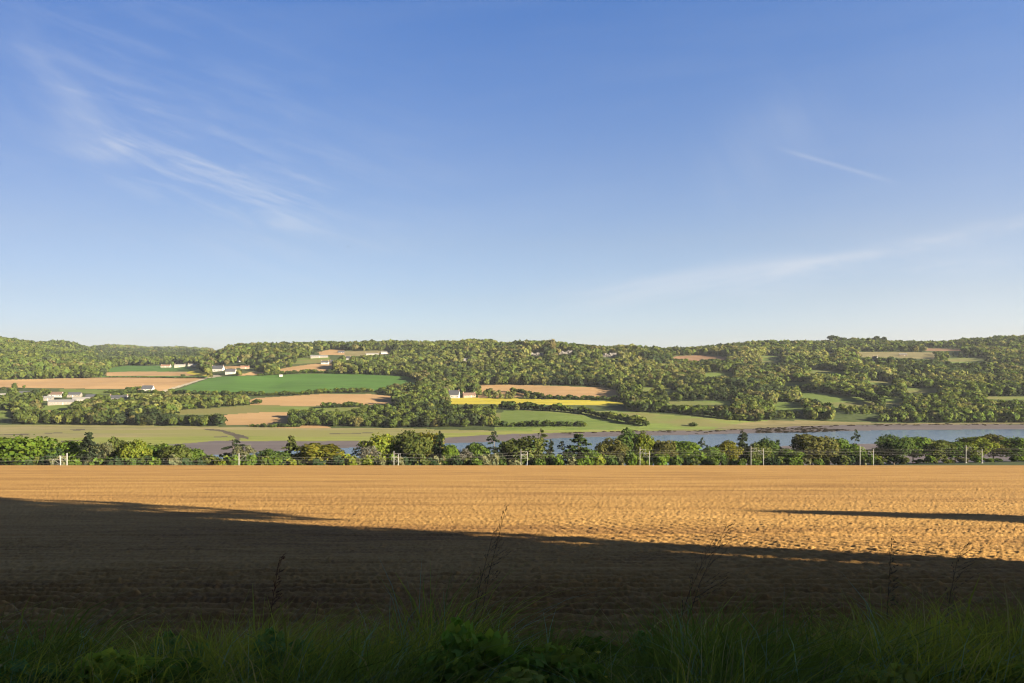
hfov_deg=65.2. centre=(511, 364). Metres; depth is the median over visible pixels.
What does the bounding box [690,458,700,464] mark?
shrub
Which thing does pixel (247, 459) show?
shrub
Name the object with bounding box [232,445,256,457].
broadleaf tree
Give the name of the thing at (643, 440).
broadleaf tree
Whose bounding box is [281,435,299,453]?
conifer tree
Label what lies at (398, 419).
broadleaf tree
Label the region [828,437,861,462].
broadleaf tree
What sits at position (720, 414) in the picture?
hedgerow
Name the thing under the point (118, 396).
house
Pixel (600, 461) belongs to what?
shrub
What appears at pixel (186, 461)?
shrub
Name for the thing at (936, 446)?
broadleaf tree
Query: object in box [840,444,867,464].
broadleaf tree
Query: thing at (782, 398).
hedgerow
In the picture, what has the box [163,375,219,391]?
farm track
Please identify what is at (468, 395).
house
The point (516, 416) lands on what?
pasture
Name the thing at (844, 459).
shrub
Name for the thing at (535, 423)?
hedgerow
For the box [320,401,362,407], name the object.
hedgerow
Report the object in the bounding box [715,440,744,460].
broadleaf tree
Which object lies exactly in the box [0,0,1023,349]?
sky
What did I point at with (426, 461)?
shrub
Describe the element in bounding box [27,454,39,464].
shrub
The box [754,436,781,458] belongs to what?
broadleaf tree
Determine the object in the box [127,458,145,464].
shrub
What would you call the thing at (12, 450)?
broadleaf tree
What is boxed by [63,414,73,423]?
broadleaf tree
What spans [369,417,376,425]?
broadleaf tree
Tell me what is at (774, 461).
shrub
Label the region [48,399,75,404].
barn
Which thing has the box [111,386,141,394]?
hedgerow
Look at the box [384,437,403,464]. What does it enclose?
broadleaf tree
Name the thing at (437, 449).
conifer tree
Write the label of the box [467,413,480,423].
broadleaf tree
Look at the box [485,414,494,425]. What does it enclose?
broadleaf tree
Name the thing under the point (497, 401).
yellow rape field
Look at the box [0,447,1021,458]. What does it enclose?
overhead wire
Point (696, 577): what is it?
weed
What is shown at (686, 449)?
broadleaf tree
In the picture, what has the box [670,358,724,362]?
hedgerow
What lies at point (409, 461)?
shrub
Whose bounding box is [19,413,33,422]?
broadleaf tree
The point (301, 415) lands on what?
broadleaf tree
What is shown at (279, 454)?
broadleaf tree
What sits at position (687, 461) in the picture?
shrub
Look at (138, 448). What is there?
broadleaf tree
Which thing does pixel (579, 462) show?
shrub
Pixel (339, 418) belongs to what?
broadleaf tree
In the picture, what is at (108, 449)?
broadleaf tree
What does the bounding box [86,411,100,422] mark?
broadleaf tree
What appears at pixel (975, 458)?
shrub
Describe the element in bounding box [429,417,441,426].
broadleaf tree
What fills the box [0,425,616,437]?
salt marsh
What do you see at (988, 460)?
shrub
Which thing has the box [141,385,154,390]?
house
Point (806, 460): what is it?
shrub
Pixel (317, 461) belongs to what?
shrub
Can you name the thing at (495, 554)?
weed
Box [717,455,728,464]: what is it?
shrub
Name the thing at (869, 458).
shrub
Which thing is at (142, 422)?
broadleaf tree
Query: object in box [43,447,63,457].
broadleaf tree
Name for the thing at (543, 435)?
conifer tree
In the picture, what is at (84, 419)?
broadleaf tree
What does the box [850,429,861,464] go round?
conifer tree
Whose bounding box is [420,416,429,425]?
broadleaf tree
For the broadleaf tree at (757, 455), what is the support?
on the hillside
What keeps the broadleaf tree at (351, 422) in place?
on the hillside
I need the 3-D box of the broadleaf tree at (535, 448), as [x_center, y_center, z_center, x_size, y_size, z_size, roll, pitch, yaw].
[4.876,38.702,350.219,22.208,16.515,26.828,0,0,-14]
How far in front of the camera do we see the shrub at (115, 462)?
278.66 m
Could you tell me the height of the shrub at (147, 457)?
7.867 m
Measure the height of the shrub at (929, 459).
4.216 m
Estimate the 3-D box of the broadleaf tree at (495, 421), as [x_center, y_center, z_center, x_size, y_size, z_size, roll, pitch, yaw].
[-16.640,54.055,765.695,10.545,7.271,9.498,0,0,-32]
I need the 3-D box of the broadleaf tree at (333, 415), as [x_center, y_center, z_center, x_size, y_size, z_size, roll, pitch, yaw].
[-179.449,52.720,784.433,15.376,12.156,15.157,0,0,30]
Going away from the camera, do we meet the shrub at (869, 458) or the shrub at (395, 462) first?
the shrub at (395, 462)
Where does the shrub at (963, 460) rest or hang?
on the hillside
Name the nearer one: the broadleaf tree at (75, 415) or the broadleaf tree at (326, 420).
the broadleaf tree at (326, 420)
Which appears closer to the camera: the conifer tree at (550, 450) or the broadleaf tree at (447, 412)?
the conifer tree at (550, 450)
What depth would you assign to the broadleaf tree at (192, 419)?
782.38 m
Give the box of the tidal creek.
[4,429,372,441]
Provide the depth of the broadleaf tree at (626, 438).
365.89 m
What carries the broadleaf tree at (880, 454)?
on the hillside
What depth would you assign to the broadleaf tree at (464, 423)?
756.42 m
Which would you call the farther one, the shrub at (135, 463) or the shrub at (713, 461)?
the shrub at (713, 461)
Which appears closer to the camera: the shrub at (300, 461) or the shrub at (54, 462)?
the shrub at (54, 462)
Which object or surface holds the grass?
on the road verge
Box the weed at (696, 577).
[680,533,717,620]
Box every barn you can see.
[42,396,53,400]
[48,392,63,396]
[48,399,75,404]
[67,392,81,396]
[71,397,90,400]
[310,355,327,357]
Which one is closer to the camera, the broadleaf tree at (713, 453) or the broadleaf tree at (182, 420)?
the broadleaf tree at (713, 453)
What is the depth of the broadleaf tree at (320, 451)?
303.47 m
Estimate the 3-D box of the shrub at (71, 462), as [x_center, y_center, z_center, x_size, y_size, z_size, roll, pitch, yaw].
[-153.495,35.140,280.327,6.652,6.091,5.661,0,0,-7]
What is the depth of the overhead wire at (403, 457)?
297.45 m
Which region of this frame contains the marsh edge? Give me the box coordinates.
[27,429,639,448]
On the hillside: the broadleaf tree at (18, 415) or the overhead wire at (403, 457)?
the broadleaf tree at (18, 415)
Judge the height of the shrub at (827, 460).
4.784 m
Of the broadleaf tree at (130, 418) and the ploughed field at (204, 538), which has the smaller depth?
the ploughed field at (204, 538)
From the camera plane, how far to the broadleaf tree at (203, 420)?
779.35 m
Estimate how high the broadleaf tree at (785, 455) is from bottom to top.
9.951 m
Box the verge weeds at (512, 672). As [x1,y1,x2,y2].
[0,616,1023,682]
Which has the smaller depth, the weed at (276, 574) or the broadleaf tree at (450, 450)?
the weed at (276, 574)
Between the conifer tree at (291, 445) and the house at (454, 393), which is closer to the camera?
the conifer tree at (291, 445)
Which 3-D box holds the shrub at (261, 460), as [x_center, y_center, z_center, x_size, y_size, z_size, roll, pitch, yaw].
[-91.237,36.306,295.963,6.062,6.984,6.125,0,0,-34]
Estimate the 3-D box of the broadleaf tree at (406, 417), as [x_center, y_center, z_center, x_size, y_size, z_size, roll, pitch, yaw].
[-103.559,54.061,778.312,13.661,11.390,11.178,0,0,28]
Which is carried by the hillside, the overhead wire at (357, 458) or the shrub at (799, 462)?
the shrub at (799, 462)
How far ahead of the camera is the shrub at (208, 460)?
293.04 m
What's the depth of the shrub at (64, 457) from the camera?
278.17 m
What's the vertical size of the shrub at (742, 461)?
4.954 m
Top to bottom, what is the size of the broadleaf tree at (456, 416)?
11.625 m
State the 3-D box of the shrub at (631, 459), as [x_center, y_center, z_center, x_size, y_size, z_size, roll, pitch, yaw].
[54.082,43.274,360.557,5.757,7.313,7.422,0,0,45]
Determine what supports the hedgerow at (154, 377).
on the hillside
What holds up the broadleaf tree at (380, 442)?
on the hillside
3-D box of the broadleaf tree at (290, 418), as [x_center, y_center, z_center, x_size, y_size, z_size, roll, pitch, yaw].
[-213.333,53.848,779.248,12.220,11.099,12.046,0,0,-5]
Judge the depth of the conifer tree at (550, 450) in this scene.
350.51 m
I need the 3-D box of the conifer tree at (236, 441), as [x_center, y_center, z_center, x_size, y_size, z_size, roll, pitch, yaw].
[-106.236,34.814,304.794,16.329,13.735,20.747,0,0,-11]
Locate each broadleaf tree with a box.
[0,434,63,464]
[13,410,31,421]
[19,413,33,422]
[28,415,38,423]
[43,413,53,423]
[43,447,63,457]
[50,413,64,422]
[56,440,87,458]
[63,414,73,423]
[68,411,82,422]
[76,412,90,424]
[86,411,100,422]
[89,410,108,423]
[93,441,115,463]
[99,413,112,422]
[101,436,130,457]
[111,414,125,423]
[115,438,153,459]
[126,415,134,422]
[134,415,141,423]
[139,417,147,424]
[143,414,156,424]
[147,441,172,459]
[158,444,192,459]
[159,414,170,423]
[168,416,177,424]
[179,416,186,423]
[184,448,206,459]
[187,416,197,425]
[196,416,209,425]
[201,454,221,460]
[213,414,227,424]
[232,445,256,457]
[255,448,292,461]
[287,415,298,424]
[291,442,345,464]
[296,412,306,418]
[298,418,305,424]
[305,414,318,419]
[305,417,315,424]
[314,418,322,424]
[321,412,336,419]
[322,416,331,424]
[332,419,338,425]
[334,416,341,424]
[341,417,348,425]
[347,415,355,424]
[352,416,362,426]
[356,432,399,459]
[357,445,381,464]
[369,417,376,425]
[374,419,381,426]
[379,416,389,425]
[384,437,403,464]
[387,411,402,416]
[388,419,396,426]
[391,430,433,457]
[392,416,402,426]
[399,419,408,425]
[402,415,411,419]
[412,418,418,425]
[416,409,426,415]
[419,430,445,457]
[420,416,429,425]
[425,410,436,414]
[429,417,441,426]
[438,417,448,426]
[441,444,459,458]
[443,408,453,414]
[443,414,454,423]
[449,414,460,424]
[455,419,460,425]
[457,448,473,459]
[461,419,468,426]
[461,442,490,458]
[467,409,477,413]
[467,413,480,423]
[480,416,488,425]
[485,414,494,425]
[490,419,498,424]
[499,435,547,462]
[499,438,516,463]
[577,448,603,464]
[594,437,629,458]
[613,427,644,463]
[632,430,655,457]
[648,438,678,462]
[671,440,706,463]
[697,446,728,464]
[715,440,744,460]
[743,442,772,461]
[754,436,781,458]
[776,448,805,460]
[789,434,840,464]
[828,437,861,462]
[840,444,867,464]
[865,447,888,463]
[874,434,916,464]
[898,435,933,463]
[917,438,956,463]
[940,440,969,461]
[955,436,999,462]
[982,433,1015,457]
[992,436,1023,461]
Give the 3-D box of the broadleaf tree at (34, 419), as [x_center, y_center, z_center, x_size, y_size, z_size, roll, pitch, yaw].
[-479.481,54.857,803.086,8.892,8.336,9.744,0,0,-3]
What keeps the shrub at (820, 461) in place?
on the hillside
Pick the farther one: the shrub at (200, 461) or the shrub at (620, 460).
the shrub at (620, 460)
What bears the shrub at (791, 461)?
on the hillside
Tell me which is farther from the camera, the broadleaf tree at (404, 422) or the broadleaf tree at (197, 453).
the broadleaf tree at (404, 422)
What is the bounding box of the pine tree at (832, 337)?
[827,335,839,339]
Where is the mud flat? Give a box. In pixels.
[168,424,1023,464]
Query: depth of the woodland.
1233.63 m
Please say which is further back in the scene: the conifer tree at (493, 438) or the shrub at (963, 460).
the shrub at (963, 460)
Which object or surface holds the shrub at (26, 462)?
on the hillside
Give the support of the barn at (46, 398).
on the hillside
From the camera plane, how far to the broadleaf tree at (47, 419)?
802.73 m
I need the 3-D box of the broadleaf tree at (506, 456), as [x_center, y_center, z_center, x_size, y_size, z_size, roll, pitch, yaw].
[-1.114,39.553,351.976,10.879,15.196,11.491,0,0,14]
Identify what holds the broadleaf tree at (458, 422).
on the hillside
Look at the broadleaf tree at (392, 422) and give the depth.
760.19 m
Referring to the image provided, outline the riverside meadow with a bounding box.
[494,409,766,430]
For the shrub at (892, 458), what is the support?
on the hillside
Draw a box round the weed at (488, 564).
[473,529,502,621]
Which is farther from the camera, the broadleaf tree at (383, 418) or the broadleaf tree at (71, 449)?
the broadleaf tree at (383, 418)
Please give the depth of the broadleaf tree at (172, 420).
783.77 m
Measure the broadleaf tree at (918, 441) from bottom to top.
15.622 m
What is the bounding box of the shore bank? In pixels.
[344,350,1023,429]
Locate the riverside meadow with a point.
(666, 422)
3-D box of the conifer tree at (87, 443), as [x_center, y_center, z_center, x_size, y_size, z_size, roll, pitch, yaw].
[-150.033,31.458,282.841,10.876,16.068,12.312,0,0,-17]
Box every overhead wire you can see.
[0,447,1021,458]
[2,451,1003,462]
[42,450,943,460]
[266,454,741,463]
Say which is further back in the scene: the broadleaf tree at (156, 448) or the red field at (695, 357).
the red field at (695, 357)
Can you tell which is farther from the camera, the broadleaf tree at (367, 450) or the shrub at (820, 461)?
the shrub at (820, 461)
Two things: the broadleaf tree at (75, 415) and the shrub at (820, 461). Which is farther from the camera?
the broadleaf tree at (75, 415)
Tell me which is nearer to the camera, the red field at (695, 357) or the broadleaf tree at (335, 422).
the broadleaf tree at (335, 422)
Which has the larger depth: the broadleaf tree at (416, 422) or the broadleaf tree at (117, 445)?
the broadleaf tree at (416, 422)
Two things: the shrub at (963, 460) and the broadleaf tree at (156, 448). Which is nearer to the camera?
the broadleaf tree at (156, 448)
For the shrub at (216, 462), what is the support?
on the hillside
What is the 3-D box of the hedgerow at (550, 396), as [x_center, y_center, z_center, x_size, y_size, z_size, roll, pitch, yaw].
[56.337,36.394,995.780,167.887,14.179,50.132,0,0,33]
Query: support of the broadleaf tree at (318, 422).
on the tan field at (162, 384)
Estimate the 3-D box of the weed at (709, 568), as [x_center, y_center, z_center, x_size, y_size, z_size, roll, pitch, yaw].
[1.471,1.991,6.186,0.519,1.528,0.145,0,0,-9]
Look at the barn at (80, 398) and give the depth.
943.86 m
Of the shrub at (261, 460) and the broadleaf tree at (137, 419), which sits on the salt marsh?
the broadleaf tree at (137, 419)
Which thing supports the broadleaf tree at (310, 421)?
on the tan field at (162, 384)
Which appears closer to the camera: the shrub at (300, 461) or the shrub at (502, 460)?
the shrub at (300, 461)
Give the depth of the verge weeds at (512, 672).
4.87 m
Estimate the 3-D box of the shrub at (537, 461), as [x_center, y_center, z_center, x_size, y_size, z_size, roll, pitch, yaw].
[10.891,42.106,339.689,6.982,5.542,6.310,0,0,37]
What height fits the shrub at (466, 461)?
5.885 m
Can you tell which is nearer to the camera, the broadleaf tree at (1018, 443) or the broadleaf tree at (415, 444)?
the broadleaf tree at (415, 444)
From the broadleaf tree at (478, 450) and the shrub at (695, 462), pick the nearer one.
the broadleaf tree at (478, 450)
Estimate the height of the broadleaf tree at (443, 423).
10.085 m
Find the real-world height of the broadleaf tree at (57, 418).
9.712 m
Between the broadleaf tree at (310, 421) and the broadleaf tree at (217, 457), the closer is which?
the broadleaf tree at (217, 457)
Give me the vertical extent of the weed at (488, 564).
1.472 m
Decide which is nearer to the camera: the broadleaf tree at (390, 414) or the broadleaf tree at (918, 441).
the broadleaf tree at (918, 441)
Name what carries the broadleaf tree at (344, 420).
on the hillside
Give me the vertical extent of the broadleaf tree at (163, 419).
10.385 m
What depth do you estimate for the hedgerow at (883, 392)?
997.31 m
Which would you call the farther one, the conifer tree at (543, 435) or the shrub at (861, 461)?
the shrub at (861, 461)
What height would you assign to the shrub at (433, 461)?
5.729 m
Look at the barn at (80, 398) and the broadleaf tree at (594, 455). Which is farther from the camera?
the barn at (80, 398)
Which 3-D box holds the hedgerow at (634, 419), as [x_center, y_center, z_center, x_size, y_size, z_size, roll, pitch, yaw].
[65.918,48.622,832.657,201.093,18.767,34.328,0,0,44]
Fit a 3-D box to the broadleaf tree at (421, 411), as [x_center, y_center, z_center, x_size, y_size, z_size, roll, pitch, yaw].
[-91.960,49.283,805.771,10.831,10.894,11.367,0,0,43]
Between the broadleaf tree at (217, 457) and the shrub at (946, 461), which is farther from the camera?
the shrub at (946, 461)
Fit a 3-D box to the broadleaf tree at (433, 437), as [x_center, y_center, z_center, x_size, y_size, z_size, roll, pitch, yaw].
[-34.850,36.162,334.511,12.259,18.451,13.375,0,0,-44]
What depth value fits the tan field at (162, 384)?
1083.28 m
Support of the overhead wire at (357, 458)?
attached to the railway mast
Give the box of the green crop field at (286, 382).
[102,365,415,394]
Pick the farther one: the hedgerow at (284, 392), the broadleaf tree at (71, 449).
the hedgerow at (284, 392)
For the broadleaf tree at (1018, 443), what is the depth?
413.54 m
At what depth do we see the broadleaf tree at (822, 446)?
390.76 m
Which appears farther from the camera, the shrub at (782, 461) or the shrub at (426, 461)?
the shrub at (782, 461)
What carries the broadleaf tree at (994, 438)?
on the hillside
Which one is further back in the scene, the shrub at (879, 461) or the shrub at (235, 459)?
the shrub at (879, 461)
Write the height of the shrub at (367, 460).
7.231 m
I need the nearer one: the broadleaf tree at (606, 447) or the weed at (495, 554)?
the weed at (495, 554)
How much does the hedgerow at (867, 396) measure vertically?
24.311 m
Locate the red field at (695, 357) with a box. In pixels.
[673,348,960,360]
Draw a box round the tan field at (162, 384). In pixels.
[0,349,619,427]
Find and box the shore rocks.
[562,423,1022,433]
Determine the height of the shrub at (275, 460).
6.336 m
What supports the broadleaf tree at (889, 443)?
on the hillside
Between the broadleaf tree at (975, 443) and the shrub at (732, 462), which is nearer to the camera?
the shrub at (732, 462)
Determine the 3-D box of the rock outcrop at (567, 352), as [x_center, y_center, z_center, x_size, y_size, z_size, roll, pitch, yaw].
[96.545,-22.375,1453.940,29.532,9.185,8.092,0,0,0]
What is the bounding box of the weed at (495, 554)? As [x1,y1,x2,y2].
[481,504,510,615]
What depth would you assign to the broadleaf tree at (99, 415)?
792.50 m
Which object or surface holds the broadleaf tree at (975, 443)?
on the hillside
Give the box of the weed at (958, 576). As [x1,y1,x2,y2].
[945,542,979,621]
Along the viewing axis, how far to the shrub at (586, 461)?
348.35 m
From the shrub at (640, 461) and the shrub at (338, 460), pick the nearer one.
the shrub at (338, 460)
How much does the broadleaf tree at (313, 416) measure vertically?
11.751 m
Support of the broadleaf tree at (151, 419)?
on the hillside
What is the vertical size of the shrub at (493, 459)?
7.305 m
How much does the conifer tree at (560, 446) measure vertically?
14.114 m
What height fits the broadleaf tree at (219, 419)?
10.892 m
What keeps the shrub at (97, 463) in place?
on the hillside
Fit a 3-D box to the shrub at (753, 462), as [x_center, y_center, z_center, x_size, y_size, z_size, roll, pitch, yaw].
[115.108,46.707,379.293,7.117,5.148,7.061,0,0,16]
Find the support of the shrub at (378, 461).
on the hillside
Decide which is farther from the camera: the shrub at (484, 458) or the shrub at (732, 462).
the shrub at (732, 462)
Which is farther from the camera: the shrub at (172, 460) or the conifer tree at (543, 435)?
the conifer tree at (543, 435)
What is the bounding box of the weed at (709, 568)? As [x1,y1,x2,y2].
[683,523,734,634]
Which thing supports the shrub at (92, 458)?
on the hillside
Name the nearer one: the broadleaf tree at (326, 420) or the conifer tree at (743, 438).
the conifer tree at (743, 438)
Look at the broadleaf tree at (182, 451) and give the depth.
289.51 m
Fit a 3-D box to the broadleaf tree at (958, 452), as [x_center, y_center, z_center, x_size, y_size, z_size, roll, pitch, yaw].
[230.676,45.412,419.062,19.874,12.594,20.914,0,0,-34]
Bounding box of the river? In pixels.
[212,429,1023,464]
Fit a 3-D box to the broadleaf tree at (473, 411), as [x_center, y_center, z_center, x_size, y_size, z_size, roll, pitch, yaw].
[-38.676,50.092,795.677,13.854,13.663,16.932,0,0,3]
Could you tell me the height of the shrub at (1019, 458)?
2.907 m
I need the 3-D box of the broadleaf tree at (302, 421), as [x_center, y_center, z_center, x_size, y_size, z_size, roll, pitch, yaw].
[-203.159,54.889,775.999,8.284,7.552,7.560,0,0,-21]
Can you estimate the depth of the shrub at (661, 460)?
361.55 m
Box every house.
[110,394,127,399]
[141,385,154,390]
[174,364,185,367]
[212,365,224,371]
[225,368,236,374]
[448,390,459,397]
[462,392,475,397]
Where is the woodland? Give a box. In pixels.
[0,334,1023,423]
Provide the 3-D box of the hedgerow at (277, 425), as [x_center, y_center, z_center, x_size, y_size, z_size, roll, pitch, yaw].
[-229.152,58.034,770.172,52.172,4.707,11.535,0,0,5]
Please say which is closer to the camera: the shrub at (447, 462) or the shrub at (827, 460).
the shrub at (447, 462)
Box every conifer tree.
[74,432,104,464]
[219,439,245,458]
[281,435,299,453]
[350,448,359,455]
[431,431,444,457]
[484,431,512,461]
[535,429,548,457]
[546,439,554,454]
[556,441,569,463]
[563,433,592,464]
[697,437,707,464]
[733,430,747,463]
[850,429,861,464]
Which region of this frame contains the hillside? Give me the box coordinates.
[0,347,1023,464]
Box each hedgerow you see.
[104,389,164,392]
[106,376,204,377]
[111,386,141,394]
[168,387,409,395]
[182,399,261,409]
[249,423,300,426]
[257,369,339,375]
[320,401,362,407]
[498,401,649,425]
[498,420,586,426]
[509,387,617,399]
[626,401,764,420]
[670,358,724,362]
[778,394,834,408]
[800,383,886,405]
[874,389,906,397]
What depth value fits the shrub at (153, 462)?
283.76 m
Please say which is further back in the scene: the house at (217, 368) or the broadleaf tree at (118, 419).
the house at (217, 368)
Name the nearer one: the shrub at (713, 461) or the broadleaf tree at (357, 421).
the shrub at (713, 461)
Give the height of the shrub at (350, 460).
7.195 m
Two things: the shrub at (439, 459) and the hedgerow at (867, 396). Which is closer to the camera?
the shrub at (439, 459)
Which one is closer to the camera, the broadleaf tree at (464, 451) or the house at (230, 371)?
the broadleaf tree at (464, 451)
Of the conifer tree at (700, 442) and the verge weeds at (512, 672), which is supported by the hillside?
the conifer tree at (700, 442)
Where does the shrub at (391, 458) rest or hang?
on the hillside
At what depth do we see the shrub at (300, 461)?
301.41 m
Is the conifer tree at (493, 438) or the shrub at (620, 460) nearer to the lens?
the conifer tree at (493, 438)
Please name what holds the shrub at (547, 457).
on the hillside
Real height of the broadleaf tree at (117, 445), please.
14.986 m
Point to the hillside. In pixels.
(841, 416)
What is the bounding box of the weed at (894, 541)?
[880,536,899,636]
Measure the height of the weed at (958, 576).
1.384 m
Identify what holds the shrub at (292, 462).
on the hillside
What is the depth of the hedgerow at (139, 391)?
1032.82 m
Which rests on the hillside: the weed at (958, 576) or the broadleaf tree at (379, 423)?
the broadleaf tree at (379, 423)
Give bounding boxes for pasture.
[0,356,1023,427]
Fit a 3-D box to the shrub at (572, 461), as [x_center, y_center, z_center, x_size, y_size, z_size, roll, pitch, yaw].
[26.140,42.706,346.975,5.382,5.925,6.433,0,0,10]
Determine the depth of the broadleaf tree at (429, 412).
796.58 m
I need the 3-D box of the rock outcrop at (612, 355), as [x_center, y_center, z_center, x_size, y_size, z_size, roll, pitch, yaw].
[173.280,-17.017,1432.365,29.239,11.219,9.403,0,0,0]
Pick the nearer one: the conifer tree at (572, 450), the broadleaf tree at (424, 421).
the conifer tree at (572, 450)
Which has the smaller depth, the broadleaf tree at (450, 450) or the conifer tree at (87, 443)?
the conifer tree at (87, 443)
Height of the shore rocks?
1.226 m
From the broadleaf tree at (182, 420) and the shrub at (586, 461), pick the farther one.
the broadleaf tree at (182, 420)
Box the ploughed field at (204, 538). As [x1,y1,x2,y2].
[0,465,1023,658]
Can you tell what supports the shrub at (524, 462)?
on the hillside
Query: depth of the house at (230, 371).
1229.68 m
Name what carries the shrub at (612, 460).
on the hillside
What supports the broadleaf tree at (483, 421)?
on the hillside
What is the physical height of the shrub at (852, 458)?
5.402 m
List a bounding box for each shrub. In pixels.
[16,455,40,464]
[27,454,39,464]
[39,455,52,464]
[47,458,63,464]
[52,455,65,464]
[64,457,82,464]
[82,454,93,464]
[87,457,104,464]
[106,456,124,464]
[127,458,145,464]
[135,455,150,461]
[145,456,161,464]
[162,454,181,464]
[181,457,192,464]
[192,458,206,464]
[202,455,214,464]
[214,459,225,464]
[225,455,242,464]
[241,454,257,464]
[257,455,283,464]
[258,454,269,464]
[282,457,297,464]
[295,456,310,464]
[310,458,325,464]
[331,455,346,464]
[341,454,357,464]
[359,454,374,464]
[373,458,385,464]
[387,453,397,464]
[391,456,405,464]
[403,456,416,464]
[414,453,429,464]
[427,458,438,464]
[430,455,445,464]
[442,456,451,464]
[449,455,462,464]
[462,458,472,464]
[470,458,483,464]
[479,454,489,464]
[486,453,499,464]
[499,457,506,464]
[507,458,522,464]
[517,457,526,464]
[531,458,546,464]
[540,453,553,464]
[551,454,564,464]
[567,457,576,464]
[575,459,583,464]
[580,455,594,464]
[593,455,606,464]
[605,455,619,464]
[616,454,624,464]
[624,453,637,464]
[636,457,647,464]
[644,456,653,464]
[652,453,670,464]
[669,455,683,464]
[680,457,691,464]
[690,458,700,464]
[706,459,719,464]
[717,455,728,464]
[727,458,737,464]
[737,458,745,464]
[747,458,761,464]
[764,457,782,464]
[778,456,786,464]
[785,457,797,464]
[796,458,803,464]
[801,453,811,464]
[811,458,824,464]
[822,457,830,464]
[831,455,842,464]
[834,455,850,464]
[845,454,856,464]
[856,458,866,464]
[864,454,875,464]
[874,458,886,464]
[885,455,898,463]
[898,457,909,463]
[912,459,926,463]
[924,455,934,462]
[941,459,952,462]
[955,457,969,462]
[969,456,982,462]
[983,458,993,461]
[1012,455,1023,460]
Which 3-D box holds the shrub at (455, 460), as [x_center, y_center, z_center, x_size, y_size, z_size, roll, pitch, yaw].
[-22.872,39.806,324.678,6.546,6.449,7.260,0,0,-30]
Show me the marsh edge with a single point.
(172, 440)
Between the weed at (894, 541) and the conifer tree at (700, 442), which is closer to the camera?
the weed at (894, 541)
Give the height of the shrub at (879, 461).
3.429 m
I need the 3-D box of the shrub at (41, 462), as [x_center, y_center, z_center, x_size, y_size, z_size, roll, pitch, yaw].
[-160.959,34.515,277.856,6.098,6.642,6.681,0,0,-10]
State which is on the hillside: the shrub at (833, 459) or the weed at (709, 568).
the shrub at (833, 459)
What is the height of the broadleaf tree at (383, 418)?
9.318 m
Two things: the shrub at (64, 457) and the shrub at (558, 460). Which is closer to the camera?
the shrub at (64, 457)
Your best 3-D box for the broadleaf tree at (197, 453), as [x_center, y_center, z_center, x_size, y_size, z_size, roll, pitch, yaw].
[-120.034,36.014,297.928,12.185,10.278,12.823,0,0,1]
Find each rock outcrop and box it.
[531,352,542,355]
[558,350,572,354]
[603,353,616,357]
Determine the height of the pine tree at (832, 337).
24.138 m
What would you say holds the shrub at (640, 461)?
on the hillside
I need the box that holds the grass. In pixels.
[0,556,1023,682]
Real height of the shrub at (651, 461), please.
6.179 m
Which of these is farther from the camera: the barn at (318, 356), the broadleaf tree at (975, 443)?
the barn at (318, 356)
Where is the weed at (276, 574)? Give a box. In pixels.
[248,553,285,645]
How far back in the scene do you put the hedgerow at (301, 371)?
1245.47 m
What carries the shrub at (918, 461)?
on the hillside
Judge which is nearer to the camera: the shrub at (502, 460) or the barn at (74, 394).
the shrub at (502, 460)
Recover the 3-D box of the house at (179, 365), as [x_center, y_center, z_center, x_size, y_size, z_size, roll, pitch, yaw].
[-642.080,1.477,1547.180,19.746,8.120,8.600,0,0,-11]
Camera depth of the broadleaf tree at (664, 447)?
365.92 m
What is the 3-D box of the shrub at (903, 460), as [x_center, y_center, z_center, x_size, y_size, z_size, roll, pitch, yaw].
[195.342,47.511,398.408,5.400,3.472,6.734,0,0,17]
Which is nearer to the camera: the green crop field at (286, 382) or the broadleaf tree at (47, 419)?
the broadleaf tree at (47, 419)
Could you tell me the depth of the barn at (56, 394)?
988.18 m
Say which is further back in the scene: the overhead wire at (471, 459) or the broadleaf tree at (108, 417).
the broadleaf tree at (108, 417)
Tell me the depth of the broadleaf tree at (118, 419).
793.31 m
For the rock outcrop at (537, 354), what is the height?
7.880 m
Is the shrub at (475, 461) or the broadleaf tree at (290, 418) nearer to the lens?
the shrub at (475, 461)
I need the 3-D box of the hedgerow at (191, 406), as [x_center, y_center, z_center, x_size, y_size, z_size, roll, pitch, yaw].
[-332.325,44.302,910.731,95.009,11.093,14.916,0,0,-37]
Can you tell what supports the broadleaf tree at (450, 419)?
on the hillside
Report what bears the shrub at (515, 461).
on the hillside
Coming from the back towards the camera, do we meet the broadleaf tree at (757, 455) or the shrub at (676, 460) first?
the broadleaf tree at (757, 455)
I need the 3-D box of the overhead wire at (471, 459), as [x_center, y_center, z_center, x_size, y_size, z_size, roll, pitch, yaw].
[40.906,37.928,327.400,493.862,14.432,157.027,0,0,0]

